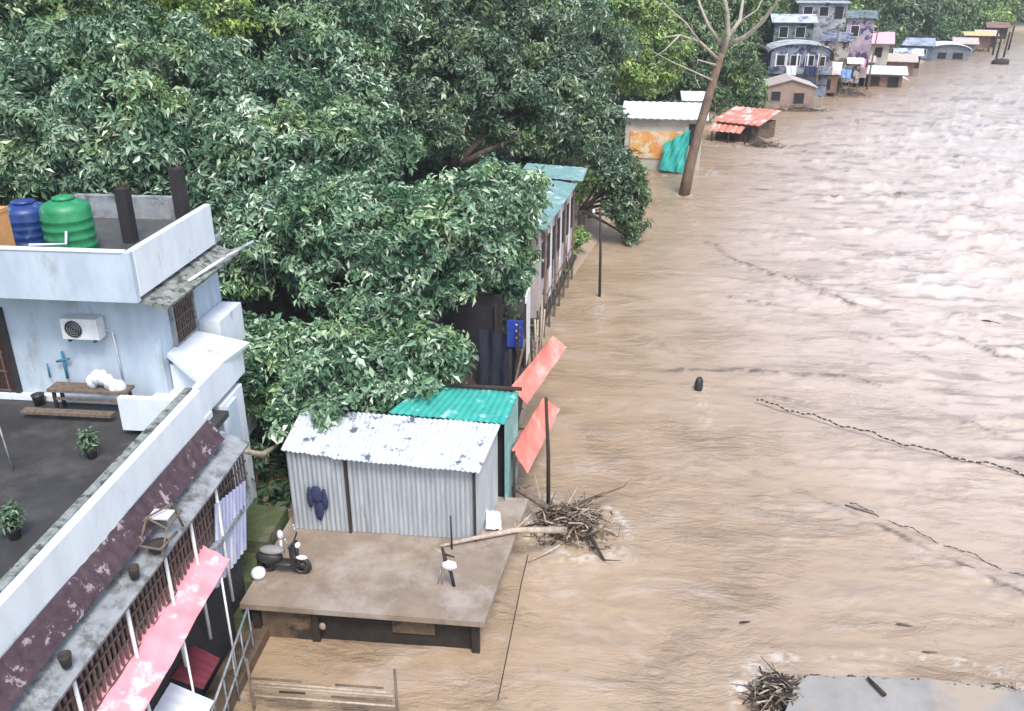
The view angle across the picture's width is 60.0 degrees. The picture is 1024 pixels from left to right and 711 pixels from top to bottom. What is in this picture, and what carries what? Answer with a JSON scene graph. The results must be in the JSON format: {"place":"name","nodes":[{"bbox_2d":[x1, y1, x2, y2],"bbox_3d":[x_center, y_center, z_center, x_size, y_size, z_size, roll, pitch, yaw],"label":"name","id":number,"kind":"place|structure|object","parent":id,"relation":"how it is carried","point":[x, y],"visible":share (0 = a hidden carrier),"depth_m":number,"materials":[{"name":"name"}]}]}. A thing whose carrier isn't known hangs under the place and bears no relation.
{"place":"outdoors","nodes":[
{"label":"outdoors","id":0,"kind":"place"},
{"bbox_2d":[49,18,1023,519],"bbox_3d":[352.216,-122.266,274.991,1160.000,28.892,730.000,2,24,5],"label":"ground","id":1,"kind":"structure","parent":0,"point":[591,224],"depth_m":47.94,"materials":[{"name":"brown soil"}]},
{"bbox_2d":[0,1,130,66],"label":"tree","id":2,"kind":"object","parent":1,"relation":"on","point":[2,10],"visible":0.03,"depth_m":29.55,"materials":[{"name":"green plant"}]},
{"bbox_2d":[0,0,173,205],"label":"broadleaf tree","id":3,"kind":"object","parent":1,"relation":"on","point":[10,58],"visible":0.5,"depth_m":27.71,"materials":[{"name":"green plant"}]},
{"bbox_2d":[0,193,269,710],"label":"house","id":4,"kind":"structure","parent":1,"relation":"on","point":[176,430],"depth_m":16.96,"materials":[{"name":"grey concrete"}]},
{"bbox_2d":[0,206,15,245],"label":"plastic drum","id":5,"kind":"object","parent":4,"relation":"on","point":[6,236],"visible":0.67,"depth_m":18.05,"materials":[{"name":"orange plastic"}]},
{"bbox_2d":[0,307,22,393],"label":"door","id":6,"kind":"structure","parent":4,"relation":"in","point":[10,382],"depth_m":19.27,"materials":[{"name":"brown wood"}]},
{"bbox_2d":[0,497,26,540],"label":"plant pot","id":7,"kind":"object","parent":4,"relation":"on","point":[11,516],"visible":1,"depth_m":14.68,"materials":[{"name":"green plant"}]},
{"bbox_2d":[6,198,44,246],"bbox_3d":[-10.875,-2.966,19.914,1.035,1.100,1.035,2,24,5],"label":"water tank","id":8,"kind":"object","parent":4,"relation":"on","point":[24,217],"visible":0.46,"depth_m":19.52,"materials":[{"name":"blue plastic"}]},
{"bbox_2d":[30,392,44,405],"bbox_3d":[-10.292,0.954,19.284,0.280,0.240,0.280,2,24,5],"label":"bucket","id":9,"kind":"object","parent":4,"relation":"on","point":[38,399],"visible":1,"depth_m":19.21,"materials":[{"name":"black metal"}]},
{"bbox_2d":[46,351,69,378],"bbox_3d":[-9.774,0.205,19.123,0.578,0.630,0.080,2,24,5],"label":"wall cross","id":10,"kind":"object","parent":4,"relation":"attached to","point":[63,359],"visible":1,"depth_m":19.10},
{"bbox_2d":[57,650,71,669],"bbox_3d":[-6.129,4.184,12.177,0.187,0.210,0.187,2,24,5],"label":"plant pot","id":11,"kind":"object","parent":4,"relation":"on","point":[64,658],"visible":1,"depth_m":12.15,"materials":[{"name":"grey plastic"}]},
{"bbox_2d":[39,194,98,248],"bbox_3d":[-9.752,-2.887,19.494,1.076,1.298,1.076,2,24,5],"label":"water tank","id":12,"kind":"object","parent":4,"relation":"on","point":[61,214],"visible":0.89,"depth_m":19.11,"materials":[{"name":"green plastic"}]},
{"bbox_2d":[28,231,67,246],"bbox_3d":[-9.585,-2.344,18.480,0.179,0.309,1.184,4,24,10],"label":"water pipe","id":13,"kind":"object","parent":12,"relation":"hanging from","point":[51,244],"visible":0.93,"depth_m":18.46,"materials":[{"name":"white paint"}]},
{"bbox_2d":[20,381,134,417],"bbox_3d":[-9.200,0.988,18.820,2.200,0.555,0.750,2,24,5],"label":"bench","id":14,"kind":"object","parent":4,"relation":"on","point":[61,388],"visible":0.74,"depth_m":18.70,"materials":[{"name":"brown wood"}]},
{"bbox_2d":[86,369,126,390],"bbox_3d":[-8.586,0.565,18.755,0.859,0.592,0.288,2,24,5],"label":"laundry pile","id":15,"kind":"object","parent":14,"relation":"on","point":[95,378],"visible":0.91,"depth_m":18.65,"materials":[{"name":"white fabric"}]},
{"bbox_2d":[75,426,102,459],"bbox_3d":[-8.172,1.683,17.134,0.577,0.661,0.486,2,24,5],"label":"plant pot","id":16,"kind":"object","parent":4,"relation":"on","point":[89,440],"visible":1,"depth_m":17.07,"materials":[{"name":"green plant"}]},
{"bbox_2d":[59,314,123,378],"bbox_3d":[-8.886,-0.140,18.779,1.000,1.460,0.328,2,24,5],"label":"air conditioner","id":17,"kind":"object","parent":4,"relation":"attached to","point":[83,326],"visible":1,"depth_m":18.48,"materials":[{"name":"white paint"}]},
{"bbox_2d":[113,181,138,243],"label":"column","id":18,"kind":"structure","parent":4,"relation":"attached to","point":[126,214],"depth_m":20.14,"materials":[{"name":"concrete"}]},
{"bbox_2d":[127,563,139,579],"bbox_3d":[-5.934,3.404,13.929,0.187,0.210,0.187,2,24,5],"label":"plant pot","id":19,"kind":"object","parent":4,"relation":"on","point":[133,570],"visible":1,"depth_m":13.90,"materials":[{"name":"grey plastic"}]},
{"bbox_2d":[146,537,168,553],"bbox_3d":[-5.813,3.152,14.581,0.360,0.140,0.354,2,24,5],"label":"basin","id":20,"kind":"object","parent":4,"relation":"on","point":[157,542],"visible":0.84,"depth_m":14.60,"materials":[{"name":"grey metal"}]},
{"bbox_2d":[137,502,183,556],"bbox_3d":[-5.816,2.863,14.671,0.497,0.560,0.847,2,24,5],"label":"broken chair","id":21,"kind":"object","parent":4,"relation":"on","point":[162,513],"visible":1,"depth_m":14.65,"materials":[{"name":"brown wood"}]},
{"bbox_2d":[168,161,190,219],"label":"column","id":22,"kind":"structure","parent":4,"relation":"attached to","point":[179,190],"depth_m":19.89,"materials":[{"name":"concrete"}]},
{"bbox_2d":[168,291,198,346],"bbox_3d":[-7.290,-0.947,19.644,0.090,1.250,1.100,2,24,5],"label":"window","id":23,"kind":"structure","parent":4,"relation":"in","point":[183,319],"depth_m":19.67,"materials":[{"name":"brown wood"}]},
{"bbox_2d":[214,481,246,588],"bbox_3d":[-5.610,3.444,17.670,0.163,1.830,1.608,4,24,8],"label":"hanging cloth","id":24,"kind":"object","parent":4,"relation":"attached to","point":[232,503],"visible":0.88,"depth_m":17.77,"materials":[{"name":"fabric"}]},
{"bbox_2d":[243,444,279,457],"bbox_3d":[-5.699,2.022,19.764,0.325,1.198,2.080,7,25,15],"label":"branch","id":25,"kind":"object","parent":4,"relation":"attached to","point":[262,454],"visible":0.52,"depth_m":19.99,"materials":[{"name":"brown wood"}]},
{"bbox_2d":[0,4,272,201],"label":"broadleaf tree","id":26,"kind":"object","parent":1,"relation":"on","point":[114,93],"visible":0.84,"depth_m":27.15,"materials":[{"name":"green plant"}]},
{"bbox_2d":[129,0,271,78],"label":"tall tree","id":27,"kind":"object","parent":1,"relation":"on","point":[206,9],"visible":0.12,"depth_m":34.10,"materials":[{"name":"green plant"}]},
{"bbox_2d":[249,437,268,497],"bbox_3d":[-6.727,3.404,21.824,1.502,2.685,2.215,2,24,5],"label":"bush","id":28,"kind":"object","parent":1,"relation":"on","point":[257,459],"visible":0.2,"depth_m":21.81,"materials":[{"name":"green plant"}]},
{"bbox_2d":[233,505,288,635],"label":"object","id":29,"kind":"structure","parent":1,"relation":"on","point":[264,524],"depth_m":19.97,"materials":[{"name":"green plant"}]},
{"bbox_2d":[182,54,426,322],"bbox_3d":[-7.563,-5.256,30.390,8.197,9.159,8.165,-11,26,-24],"label":"broadleaf tree","id":30,"kind":"object","parent":1,"relation":"on","point":[253,134],"visible":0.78,"depth_m":27.85,"materials":[{"name":"green plant"}]},
{"bbox_2d":[202,0,409,155],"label":"tall tree","id":31,"kind":"object","parent":1,"relation":"on","point":[304,31],"visible":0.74,"depth_m":36.57,"materials":[{"name":"green plant"}]},
{"bbox_2d":[245,658,398,710],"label":"fence","id":32,"kind":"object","parent":1,"relation":"on","point":[250,678],"depth_m":16.46,"materials":[{"name":"brown wood"}]},
{"bbox_2d":[236,309,478,452],"bbox_3d":[-4.585,1.244,22.244,7.535,4.731,4.276,2,24,5],"label":"broadleaf tree","id":33,"kind":"object","parent":1,"relation":"on","point":[289,375],"visible":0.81,"depth_m":21.30,"materials":[{"name":"green plant"}]},
{"bbox_2d":[214,152,553,342],"bbox_3d":[-3.118,-2.577,27.402,12.357,7.068,6.337,-11,26,-23],"label":"broadleaf tree","id":34,"kind":"object","parent":1,"relation":"on","point":[463,238],"visible":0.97,"depth_m":25.33,"materials":[{"name":"green plant"}]},
{"bbox_2d":[240,485,528,653],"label":"platform","id":35,"kind":"structure","parent":1,"relation":"on","point":[371,587],"depth_m":18.59,"materials":[{"name":"concrete"}]},
{"bbox_2d":[251,566,265,579],"bbox_3d":[-5.391,4.611,18.853,0.320,0.240,0.320,2,24,5],"label":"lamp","id":36,"kind":"object","parent":35,"relation":"on","point":[258,572],"visible":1,"depth_m":18.76,"materials":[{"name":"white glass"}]},
{"bbox_2d":[256,523,311,573],"bbox_3d":[-4.877,4.174,18.850,1.219,1.100,0.620,2,24,5],"label":"motor scooter","id":37,"kind":"object","parent":35,"relation":"on","point":[267,556],"visible":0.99,"depth_m":18.83,"materials":[{"name":"black metal"}]},
{"bbox_2d":[281,411,500,541],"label":"tin shed","id":38,"kind":"structure","parent":35,"relation":"on","point":[415,476],"depth_m":19.94,"materials":[{"name":"grey metal"}]},
{"bbox_2d":[306,486,327,520],"bbox_3d":[-4.385,3.350,20.049,0.496,0.968,0.110,2,24,5],"label":"hanging jacket","id":39,"kind":"object","parent":38,"relation":"hanging from","point":[317,495],"visible":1,"depth_m":19.96,"materials":[{"name":"blue fabric"}]},
{"bbox_2d":[435,547,456,586],"bbox_3d":[-1.370,4.429,18.413,0.471,0.981,0.196,2,24,5],"label":"forked stump","id":40,"kind":"object","parent":35,"relation":"on","point":[450,566],"visible":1,"depth_m":18.32,"materials":[{"name":"brown wood"}]},
{"bbox_2d":[486,510,501,529],"bbox_3d":[-0.438,3.804,20.503,0.379,0.358,0.454,-3,24,-6],"label":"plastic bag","id":41,"kind":"object","parent":35,"relation":"on","point":[493,520],"visible":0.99,"depth_m":20.49,"materials":[{"name":"white plastic"}]},
{"bbox_2d":[440,514,566,546],"bbox_3d":[-0.140,4.081,20.246,3.083,0.736,0.248,-9,25,-19],"label":"log","id":42,"kind":"object","parent":35,"relation":"on","point":[550,529],"visible":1,"depth_m":20.25,"materials":[{"name":"brown wood"}]},
{"bbox_2d":[389,382,521,500],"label":"teal shed","id":43,"kind":"structure","parent":1,"relation":"on","point":[494,406],"depth_m":21.39,"materials":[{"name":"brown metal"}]},
{"bbox_2d":[25,48,900,513],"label":"undergrowth","id":44,"kind":"object","parent":1,"relation":"on","point":[265,472],"visible":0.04,"depth_m":32.14,"materials":[{"name":"green plant"}]},
{"bbox_2d":[404,287,529,422],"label":"shack","id":45,"kind":"structure","parent":1,"relation":"on","point":[499,362],"depth_m":27.21,"materials":[{"name":"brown wood"}]},
{"bbox_2d":[507,319,522,348],"bbox_3d":[0.091,-0.034,26.272,0.476,2.170,0.137,5,25,11],"label":"signboard","id":46,"kind":"object","parent":45,"relation":"on","point":[511,333],"visible":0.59,"depth_m":25.95,"materials":[{"name":"blue paint"}]},
{"bbox_2d":[525,290,528,364],"bbox_3d":[0.466,-0.880,27.916,0.060,2.300,0.650,2,24,5],"label":"pole","id":47,"kind":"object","parent":45,"relation":"in","point":[527,292],"depth_m":27.75,"materials":[{"name":"white metal"}]},
{"bbox_2d":[350,0,597,201],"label":"tall tree","id":48,"kind":"object","parent":1,"relation":"on","point":[432,40],"visible":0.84,"depth_m":43.19,"materials":[{"name":"green plant"}]},
{"bbox_2d":[436,0,624,84],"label":"tall tree","id":49,"kind":"object","parent":1,"relation":"on","point":[559,5],"visible":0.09,"depth_m":57.73,"materials":[{"name":"green plant"}]},
{"bbox_2d":[480,163,586,337],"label":"narrow house","id":50,"kind":"structure","parent":1,"relation":"on","point":[555,243],"depth_m":35.34,"materials":[{"name":"white paint"}]},
{"bbox_2d":[512,398,559,497],"bbox_3d":[0.682,2.733,23.719,0.387,2.511,3.782,7,25,15],"label":"roof sheet","id":51,"kind":"object","parent":1,"relation":"on","point":[526,448],"visible":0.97,"depth_m":23.00,"materials":[{"name":"red metal"}]},
{"bbox_2d":[530,294,545,361],"bbox_3d":[0.949,-0.698,30.885,0.310,2.155,3.302,3,24,7],"label":"fence","id":52,"kind":"object","parent":1,"relation":"on","point":[538,340],"visible":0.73,"depth_m":30.62,"materials":[{"name":"brown wood"}]},
{"bbox_2d":[512,336,565,403],"bbox_3d":[0.846,1.427,25.854,0.336,3.161,4.507,8,25,17],"label":"roof sheet","id":53,"kind":"object","parent":1,"relation":"on","point":[531,378],"visible":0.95,"depth_m":25.24,"materials":[{"name":"red metal"}]},
{"bbox_2d":[544,397,549,510],"bbox_3d":[0.903,2.977,22.524,0.226,4.241,0.115,2,24,5],"label":"utility pole","id":54,"kind":"object","parent":1,"relation":"on","point":[547,454],"visible":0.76,"depth_m":22.25,"materials":[{"name":"brown wood"}]},
{"bbox_2d":[482,0,645,167],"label":"tall tree","id":55,"kind":"object","parent":1,"relation":"on","point":[566,54],"visible":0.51,"depth_m":47.66,"materials":[{"name":"green plant"}]},
{"bbox_2d":[572,224,592,264],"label":"bush","id":56,"kind":"object","parent":1,"relation":"on","point":[580,235],"visible":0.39,"depth_m":41.05,"materials":[{"name":"green plant"}]},
{"bbox_2d":[574,165,611,217],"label":"bush","id":57,"kind":"object","parent":1,"relation":"on","point":[580,190],"visible":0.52,"depth_m":46.05,"materials":[{"name":"green plant"}]},
{"bbox_2d":[592,207,610,296],"bbox_3d":[3.627,-3.795,36.942,0.756,4.884,0.186,2,24,5],"label":"utility pole","id":58,"kind":"object","parent":1,"relation":"on","point":[600,253],"visible":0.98,"depth_m":36.62,"materials":[{"name":"brown wood"}]},
{"bbox_2d":[577,132,654,246],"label":"broadleaf tree","id":59,"kind":"object","parent":1,"relation":"on","point":[618,171],"visible":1,"depth_m":43.31,"materials":[{"name":"green plant"}]},
{"bbox_2d":[577,0,698,101],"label":"tall tree","id":60,"kind":"object","parent":1,"relation":"on","point":[657,73],"visible":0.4,"depth_m":67.36,"materials":[{"name":"green plant"}]},
{"bbox_2d":[623,101,708,170],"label":"white roofed house","id":61,"kind":"structure","parent":1,"relation":"on","point":[652,128],"depth_m":59.70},
{"bbox_2d":[659,130,690,172],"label":"tarpaulin","id":62,"kind":"object","parent":61,"relation":"hanging from","point":[674,153],"visible":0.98,"depth_m":59.03,"materials":[{"name":"teal plastic"}]},
{"bbox_2d":[680,91,705,102],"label":"hut","id":63,"kind":"object","parent":1,"relation":"on","point":[693,96],"visible":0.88,"depth_m":77.17,"materials":[{"name":"white metal"}]},
{"bbox_2d":[621,0,768,107],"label":"tall tree","id":64,"kind":"object","parent":1,"relation":"on","point":[738,76],"visible":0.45,"depth_m":79.64,"materials":[{"name":"green plant"}]},
{"bbox_2d":[650,0,778,195],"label":"bare tree","id":65,"kind":"object","parent":1,"relation":"on","point":[689,166],"visible":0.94,"depth_m":51.43,"materials":[{"name":"brown plant"}]},
{"bbox_2d":[703,82,731,112],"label":"bush","id":66,"kind":"object","parent":1,"relation":"on","point":[720,91],"visible":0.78,"depth_m":79.42,"materials":[{"name":"green plant"}]},
{"bbox_2d":[708,106,781,144],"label":"red roofed shack","id":67,"kind":"structure","parent":1,"relation":"on","point":[741,124],"depth_m":69.80,"materials":[{"name":"metal"}]},
{"bbox_2d":[741,87,770,108],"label":"bush","id":68,"kind":"object","parent":1,"relation":"on","point":[764,97],"visible":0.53,"depth_m":83.02,"materials":[{"name":"green plant"}]},
{"bbox_2d":[741,58,771,86],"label":"bush","id":69,"kind":"object","parent":1,"relation":"on","point":[764,71],"visible":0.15,"depth_m":89.78,"materials":[{"name":"green plant"}]},
{"bbox_2d":[734,0,811,55],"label":"tree","id":70,"kind":"object","parent":1,"relation":"on","point":[764,29],"visible":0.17,"depth_m":105.88,"materials":[{"name":"green plant"}]},
{"bbox_2d":[762,0,793,18],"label":"bush","id":71,"kind":"object","parent":1,"relation":"on","point":[785,8],"visible":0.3,"depth_m":106.97,"materials":[{"name":"green plant"}]},
{"bbox_2d":[761,73,817,108],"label":"house","id":72,"kind":"structure","parent":1,"relation":"on","point":[782,90],"depth_m":84.54,"materials":[{"name":"paint"}]},
{"bbox_2d":[792,92,804,104],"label":"window","id":73,"kind":"structure","parent":72,"relation":"in","point":[800,96],"depth_m":84.48,"materials":[{"name":"grey glass"}]},
{"bbox_2d":[768,14,818,47],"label":"house","id":74,"kind":"structure","parent":1,"relation":"on","point":[790,26],"depth_m":100.98,"materials":[{"name":"white paint"}]},
{"bbox_2d":[764,39,834,96],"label":"arched house","id":75,"kind":"structure","parent":1,"relation":"on","point":[800,54],"depth_m":91.25,"materials":[{"name":"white paint"}]},
{"bbox_2d":[795,0,851,45],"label":"grey house","id":76,"kind":"structure","parent":1,"relation":"on","point":[830,14],"depth_m":105.13,"materials":[{"name":"white paint"}]},
{"bbox_2d":[794,0,864,10],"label":"tree","id":77,"kind":"object","parent":1,"relation":"on","point":[854,5],"visible":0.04,"depth_m":117.77,"materials":[{"name":"green plant"}]},
{"bbox_2d":[825,66,840,96],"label":"lean to","id":78,"kind":"object","parent":1,"relation":"on","point":[832,81],"visible":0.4,"depth_m":92.00,"materials":[{"name":"metal"}]},
{"bbox_2d":[820,29,853,91],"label":"stilt house","id":79,"kind":"structure","parent":1,"relation":"on","point":[829,37],"depth_m":93.52,"materials":[{"name":"paint"}]},
{"bbox_2d":[840,57,863,90],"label":"lean to","id":80,"kind":"object","parent":1,"relation":"on","point":[854,64],"visible":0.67,"depth_m":94.94,"materials":[{"name":"white wood"}]},
{"bbox_2d":[838,10,877,87],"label":"stilt house","id":81,"kind":"structure","parent":1,"relation":"on","point":[860,24],"depth_m":97.19,"materials":[{"name":"purple paint"}]},
{"bbox_2d":[870,32,894,65],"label":"pink roofed house","id":82,"kind":"structure","parent":1,"relation":"on","point":[885,41],"depth_m":106.94,"materials":[{"name":"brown wood"}]},
{"bbox_2d":[857,0,910,31],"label":"tree","id":83,"kind":"object","parent":1,"relation":"on","point":[882,6],"visible":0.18,"depth_m":128.64,"materials":[{"name":"green plant"}]},
{"bbox_2d":[865,65,907,87],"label":"hut","id":84,"kind":"object","parent":1,"relation":"on","point":[887,76],"visible":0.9,"depth_m":99.27,"materials":[{"name":"metal"}]},
{"bbox_2d":[879,21,910,52],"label":"bush","id":85,"kind":"object","parent":1,"relation":"on","point":[900,31],"visible":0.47,"depth_m":117.67,"materials":[{"name":"green plant"}]},
{"bbox_2d":[887,53,918,75],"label":"hut","id":86,"kind":"object","parent":1,"relation":"on","point":[899,59],"visible":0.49,"depth_m":108.86,"materials":[{"name":"metal"}]},
{"bbox_2d":[891,48,923,68],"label":"hut","id":87,"kind":"object","parent":1,"relation":"on","point":[919,52],"visible":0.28,"depth_m":116.89,"materials":[{"name":"white wood"}]},
{"bbox_2d":[876,0,947,41],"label":"tree","id":88,"kind":"object","parent":1,"relation":"on","point":[915,16],"visible":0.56,"depth_m":141.59,"materials":[{"name":"green plant"}]},
{"bbox_2d":[899,37,935,61],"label":"blue hut","id":89,"kind":"object","parent":1,"relation":"on","point":[927,45],"visible":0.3,"depth_m":124.80,"materials":[{"name":"white paint"}]},
{"bbox_2d":[929,19,965,40],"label":"bush","id":90,"kind":"object","parent":1,"relation":"on","point":[944,31],"visible":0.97,"depth_m":134.82,"materials":[{"name":"green plant"}]},
{"bbox_2d":[931,41,971,60],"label":"white hut","id":91,"kind":"object","parent":1,"relation":"on","point":[947,50],"visible":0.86,"depth_m":125.95,"materials":[{"name":"stone"}]},
{"bbox_2d":[920,0,988,35],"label":"tree","id":92,"kind":"object","parent":1,"relation":"on","point":[958,11],"visible":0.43,"depth_m":153.29,"materials":[{"name":"green plant"}]},
{"bbox_2d":[950,37,979,55],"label":"hut","id":93,"kind":"object","parent":1,"relation":"on","point":[971,43],"visible":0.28,"depth_m":131.88,"materials":[{"name":"white wood"}]},
{"bbox_2d":[962,31,995,51],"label":"stilt hut","id":94,"kind":"object","parent":1,"relation":"on","point":[985,38],"visible":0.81,"depth_m":138.12,"materials":[{"name":"metal"}]},
{"bbox_2d":[969,0,1022,29],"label":"tree","id":95,"kind":"object","parent":1,"relation":"on","point":[998,11],"visible":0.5,"depth_m":169.90,"materials":[{"name":"green plant"}]},
{"bbox_2d":[983,22,1010,43],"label":"stilt hut","id":96,"kind":"object","parent":1,"relation":"on","point":[1002,27],"visible":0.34,"depth_m":150.84,"materials":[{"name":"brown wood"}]},
{"bbox_2d":[233,30,1023,710],"bbox_3d":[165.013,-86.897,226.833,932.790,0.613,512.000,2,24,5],"label":"water","id":97,"kind":"structure","parent":0,"point":[857,262],"depth_m":26.45,"materials":[{"name":"brown liquid"}]},
{"bbox_2d":[497,555,527,699],"bbox_3d":[0.040,5.477,18.370,0.048,0.071,4.377,3,24,8],"label":"pole","id":98,"kind":"object","parent":97,"relation":"on","point":[511,631],"visible":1,"depth_m":17.98,"materials":[{"name":"black metal"}]},
{"bbox_2d":[521,473,619,550],"bbox_3d":[1.318,3.955,22.343,3.106,1.712,2.538,2,24,5],"label":"debris pile","id":99,"kind":"object","parent":97,"relation":"on","point":[572,518],"visible":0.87,"depth_m":22.00,"materials":[{"name":"brown wood"}]},
{"bbox_2d":[511,482,555,510],"bbox_3d":[0.354,3.455,22.305,1.513,0.590,0.320,11,26,23],"label":"log","id":100,"kind":"object","parent":99,"relation":"on","point":[523,491],"visible":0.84,"depth_m":22.14,"materials":[{"name":"brown wood"}]},
{"bbox_2d":[719,657,803,710],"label":"debris pile","id":101,"kind":"object","parent":97,"relation":"on","point":[775,692],"visible":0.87,"depth_m":16.78,"materials":[{"name":"brown wood"}]},
{"bbox_2d":[731,133,794,148],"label":"debris pile","id":102,"kind":"object","parent":97,"relation":"on","point":[765,144],"visible":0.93,"depth_m":67.68,"materials":[{"name":"brown wood"}]},
{"bbox_2d":[766,100,841,111],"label":"debris pile","id":103,"kind":"object","parent":97,"relation":"on","point":[799,109],"visible":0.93,"depth_m":83.63,"materials":[{"name":"brown wood"}]},
{"bbox_2d":[827,84,890,98],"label":"debris pile","id":104,"kind":"object","parent":97,"relation":"on","point":[850,93],"visible":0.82,"depth_m":93.31,"materials":[{"name":"brown wood"}]},
{"bbox_2d":[757,398,1023,475],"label":"rope","id":105,"kind":"object","parent":97,"relation":"on","point":[896,441],"visible":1,"depth_m":26.05,"materials":[{"name":"brown fabric"}]},
{"bbox_2d":[786,674,1023,710],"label":"concrete slab","id":106,"kind":"structure","parent":97,"relation":"in","point":[819,692],"depth_m":16.62,"materials":[{"name":"grey concrete"}]},
{"bbox_2d":[851,502,1023,575],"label":"rope","id":107,"kind":"object","parent":97,"relation":"on","point":[935,541],"visible":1,"depth_m":21.70,"materials":[{"name":"brown fabric"}]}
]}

